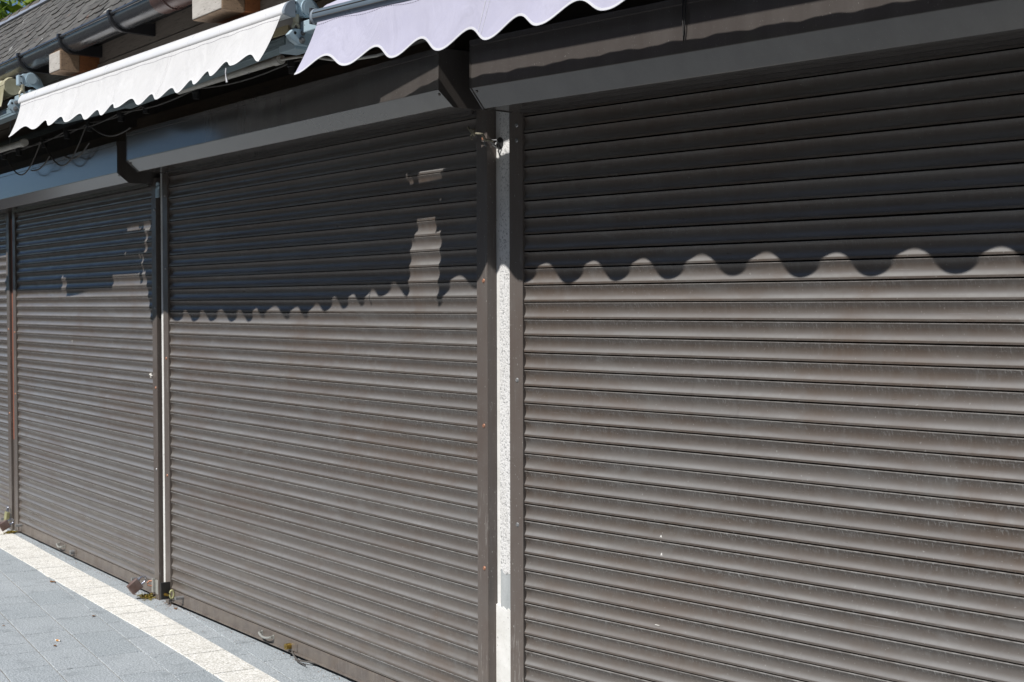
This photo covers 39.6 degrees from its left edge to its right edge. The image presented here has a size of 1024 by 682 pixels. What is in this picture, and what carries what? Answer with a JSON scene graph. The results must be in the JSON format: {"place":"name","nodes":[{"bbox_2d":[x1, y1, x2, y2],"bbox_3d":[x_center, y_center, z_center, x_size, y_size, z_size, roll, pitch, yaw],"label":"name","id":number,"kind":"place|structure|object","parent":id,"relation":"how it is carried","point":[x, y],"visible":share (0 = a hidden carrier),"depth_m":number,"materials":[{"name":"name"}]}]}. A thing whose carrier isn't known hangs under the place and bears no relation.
{"place":"outdoors","nodes":[
{"label":"outdoors","id":0,"kind":"place"},
{"bbox_2d":[0,0,24,12],"label":"sky","id":1,"kind":"structure","parent":0,"point":[6,0],"materials":[{"name":"blue"}]},
{"bbox_2d":[0,522,356,681],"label":"pavement","id":2,"kind":"structure","parent":0,"point":[69,658],"depth_m":7.03,"materials":[{"name":"grey concrete"}]},
{"bbox_2d":[3,530,16,534],"bbox_3d":[-3.656,1.388,10.359,0.173,0.026,0.098,-1,2,-38],"label":"moss patch","id":3,"kind":"object","parent":2,"relation":"on","point":[9,531],"visible":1,"depth_m":10.35,"materials":[{"name":"plant"}]},
{"bbox_2d":[0,0,35,19],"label":"tree","id":4,"kind":"object","parent":2,"relation":"on","point":[4,6],"visible":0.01,"depth_m":14.36,"materials":[{"name":"green plant"}]},
{"bbox_2d":[0,529,279,681],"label":"paving band","id":5,"kind":"object","parent":2,"relation":"attached to","point":[222,664],"visible":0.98,"depth_m":7.59,"materials":[{"name":"beige stone"}]},
{"bbox_2d":[0,518,13,530],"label":"padlock","id":6,"kind":"object","parent":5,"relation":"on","point":[4,525],"visible":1,"depth_m":10.34,"materials":[{"name":"brown metal"}]},
{"bbox_2d":[137,593,155,600],"bbox_3d":[-2.071,1.443,8.072,0.120,0.026,0.191,0,2,-11],"label":"moss patch","id":7,"kind":"object","parent":2,"relation":"on","point":[147,596],"visible":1,"depth_m":8.05,"materials":[{"name":"plant"}]},
{"bbox_2d":[23,537,338,677],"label":"dirt crumbs","id":8,"kind":"object","parent":2,"relation":"on","point":[177,608],"visible":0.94,"depth_m":7.84,"materials":[{"name":"brown soil"}]},
{"bbox_2d":[291,651,317,665],"bbox_3d":[-0.981,1.472,6.605,0.064,0.025,0.268,-1,2,-36],"label":"loose cable","id":9,"kind":"object","parent":2,"relation":"on","point":[296,659],"visible":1,"depth_m":6.57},
{"bbox_2d":[0,0,1023,681],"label":"kiosk building","id":10,"kind":"structure","parent":2,"relation":"on","point":[48,42],"depth_m":6.69,"materials":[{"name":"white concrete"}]},
{"bbox_2d":[0,213,13,529],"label":"roller shutter","id":11,"kind":"object","parent":10,"relation":"attached to","point":[6,441],"visible":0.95,"depth_m":10.60,"materials":[{"name":"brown metal"}]},
{"bbox_2d":[4,506,9,521],"bbox_3d":[-3.734,1.275,10.513,0.032,0.114,0.060,-1,2,-34],"label":"padlock","id":12,"kind":"object","parent":11,"relation":"attached to","point":[7,515],"visible":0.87,"depth_m":10.50,"materials":[{"name":"metal"}]},
{"bbox_2d":[0,121,28,152],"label":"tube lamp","id":13,"kind":"object","parent":10,"relation":"attached to","point":[24,142],"visible":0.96,"depth_m":8.75,"materials":[{"name":"glass"}]},
{"bbox_2d":[0,72,43,124],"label":"awning","id":14,"kind":"object","parent":10,"relation":"attached to","point":[10,87],"visible":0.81,"depth_m":7.77,"materials":[{"name":"white metal"}]},
{"bbox_2d":[1,102,149,174],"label":"cables","id":15,"kind":"object","parent":10,"relation":"hanging from","point":[87,128],"visible":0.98,"depth_m":8.32,"materials":[{"name":"black plastic"}]},
{"bbox_2d":[0,141,163,599],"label":"roller shutter","id":16,"kind":"object","parent":10,"relation":"attached to","point":[86,246],"visible":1,"depth_m":8.91,"materials":[{"name":"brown metal"}]},
{"bbox_2d":[146,578,157,593],"bbox_3d":[-2.026,1.385,8.045,0.085,0.085,0.031,1,2,27],"label":"hasp","id":17,"kind":"object","parent":16,"relation":"attached to","point":[154,585],"visible":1,"depth_m":8.04,"materials":[{"name":"grey metal"}]},
{"bbox_2d":[126,575,146,594],"bbox_3d":[-2.120,1.379,8.039,0.116,0.102,0.030,-1,2,-34],"label":"padlock","id":18,"kind":"object","parent":17,"relation":"hanging from","point":[135,586],"visible":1,"depth_m":8.02,"materials":[{"name":"brown metal"}]},
{"bbox_2d":[0,59,301,155],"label":"light string","id":19,"kind":"object","parent":10,"relation":"hanging from","point":[291,64],"visible":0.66,"depth_m":7.16,"materials":[{"name":"black plastic"}]},
{"bbox_2d":[155,182,159,197],"bbox_3d":[-1.962,-0.838,7.877,0.013,0.089,0.042,-1,2,-36],"label":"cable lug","id":20,"kind":"object","parent":10,"relation":"attached to","point":[157,190],"visible":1,"depth_m":7.87,"materials":[{"name":"grey metal"}]},
{"bbox_2d":[9,0,318,136],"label":"awning","id":21,"kind":"object","parent":10,"relation":"attached to","point":[153,74],"visible":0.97,"depth_m":6.00,"materials":[{"name":"white fabric"}]},
{"bbox_2d":[177,39,426,93],"bbox_3d":[-0.976,-1.234,6.075,1.935,0.231,0.222,1,2,45],"label":"frame","id":22,"kind":"object","parent":10,"relation":"attached to","point":[280,59],"visible":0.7,"depth_m":6.09,"materials":[{"name":"metal"}]},
{"bbox_2d":[126,48,496,681],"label":"roller shutter","id":23,"kind":"object","parent":10,"relation":"attached to","point":[342,519],"visible":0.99,"depth_m":6.26,"materials":[{"name":"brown metal"}]},
{"bbox_2d":[160,582,174,599],"bbox_3d":[-1.902,1.382,7.856,0.062,0.094,0.062,-1,2,-36],"label":"lock flange","id":24,"kind":"object","parent":23,"relation":"attached to","point":[165,591],"visible":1,"depth_m":7.86,"materials":[{"name":"black metal"}]},
{"bbox_2d":[294,0,624,74],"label":"awning","id":25,"kind":"object","parent":10,"relation":"attached to","point":[347,32],"visible":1,"depth_m":4.75,"materials":[{"name":"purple fabric"}]},
{"bbox_2d":[467,126,498,148],"bbox_3d":[-0.108,-0.765,5.340,0.141,0.092,0.067,1,2,39],"label":"tied cord","id":26,"kind":"object","parent":10,"relation":"attached to","point":[473,132],"visible":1,"depth_m":5.32,"materials":[{"name":"fabric"}]},
{"bbox_2d":[470,0,1023,681],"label":"roller shutter","id":27,"kind":"object","parent":10,"relation":"attached to","point":[642,136],"visible":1,"depth_m":4.44,"materials":[{"name":"metal"}]},
{"bbox_2d":[682,0,685,41],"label":"wire loop","id":28,"kind":"object","parent":27,"relation":"hanging from","point":[683,28],"visible":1,"depth_m":4.39,"materials":[{"name":"black plastic"}]},
{"label":"road","id":29,"kind":"structure","parent":0,"visible":0},
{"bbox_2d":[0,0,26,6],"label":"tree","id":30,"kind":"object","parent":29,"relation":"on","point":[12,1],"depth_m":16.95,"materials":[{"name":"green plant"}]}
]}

